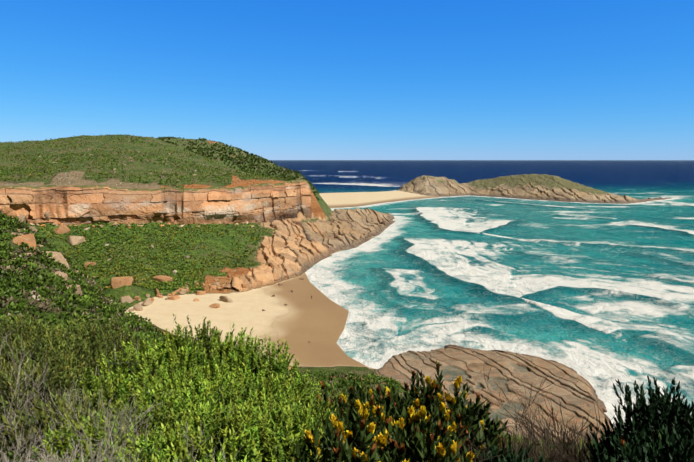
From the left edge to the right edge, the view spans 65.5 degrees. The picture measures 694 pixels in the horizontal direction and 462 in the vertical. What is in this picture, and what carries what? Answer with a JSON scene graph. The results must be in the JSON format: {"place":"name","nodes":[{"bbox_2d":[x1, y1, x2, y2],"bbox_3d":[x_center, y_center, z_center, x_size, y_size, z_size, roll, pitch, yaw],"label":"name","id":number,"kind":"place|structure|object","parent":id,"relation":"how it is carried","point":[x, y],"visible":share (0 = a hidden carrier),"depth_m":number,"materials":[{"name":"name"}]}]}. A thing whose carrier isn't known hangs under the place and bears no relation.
{"place":"outdoors","nodes":[
{"label":"outdoors","id":0,"kind":"place"},
{"bbox_2d":[0,135,670,396],"bbox_3d":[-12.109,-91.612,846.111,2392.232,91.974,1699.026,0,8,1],"label":"terrain","id":1,"kind":"structure","parent":0,"point":[301,319],"depth_m":267.92,"materials":[{"name":"green plant"}]},
{"bbox_2d":[0,179,310,225],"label":"cliff band","id":2,"kind":"object","parent":1,"relation":"on","point":[67,205],"visible":0.79,"depth_m":311.74,"materials":[{"name":"stone"}]},
{"bbox_2d":[11,141,311,368],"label":"boulders","id":3,"kind":"object","parent":1,"relation":"on","point":[116,282],"visible":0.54,"depth_m":228.48,"materials":[{"name":"stone"}]},
{"bbox_2d":[0,312,390,461],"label":"green shrub","id":4,"kind":"object","parent":1,"relation":"on","point":[227,395],"visible":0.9,"depth_m":4.22,"materials":[{"name":"green plant"}]},
{"bbox_2d":[0,134,599,460],"bbox_3d":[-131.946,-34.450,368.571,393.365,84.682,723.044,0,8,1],"label":"slope scrub","id":5,"kind":"object","parent":1,"relation":"on","point":[49,290],"visible":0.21,"depth_m":186.98,"materials":[{"name":"green plant"}]},
{"bbox_2d":[223,208,394,291],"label":"rocky point","id":6,"kind":"structure","parent":1,"relation":"on","point":[315,240],"depth_m":352.84,"materials":[{"name":"stone"}]},
{"bbox_2d":[0,317,685,461],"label":"dry twigs","id":7,"kind":"object","parent":1,"relation":"on","point":[569,453],"visible":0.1,"depth_m":3.80,"materials":[{"name":"grey plant"}]},
{"bbox_2d":[0,329,693,461],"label":"shrub","id":8,"kind":"object","parent":1,"relation":"on","point":[662,414],"depth_m":3.23,"materials":[{"name":"green plant"}]},
{"bbox_2d":[283,360,693,461],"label":"flowering bush","id":9,"kind":"object","parent":1,"relation":"on","point":[422,446],"depth_m":3.77,"materials":[{"name":"green plant"}]},
{"bbox_2d":[373,344,612,443],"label":"platform rock","id":10,"kind":"object","parent":1,"relation":"on","point":[574,390],"visible":0.54,"depth_m":139.75,"materials":[{"name":"stone"}]},
{"bbox_2d":[0,0,693,159],"label":"sky","id":11,"kind":"structure","parent":0,"point":[268,79],"materials":[{"name":"blue"}]},
{"bbox_2d":[268,160,693,425],"bbox_3d":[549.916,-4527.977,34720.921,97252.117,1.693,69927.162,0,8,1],"label":"sea water","id":12,"kind":"structure","parent":0,"point":[599,297],"depth_m":289.57,"materials":[{"name":"teal liquid"}]},
{"bbox_2d":[397,173,671,203],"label":"island rock","id":13,"kind":"object","parent":12,"relation":"in","point":[536,186],"visible":0.6,"depth_m":875.33,"materials":[{"name":"stone"}]}
]}

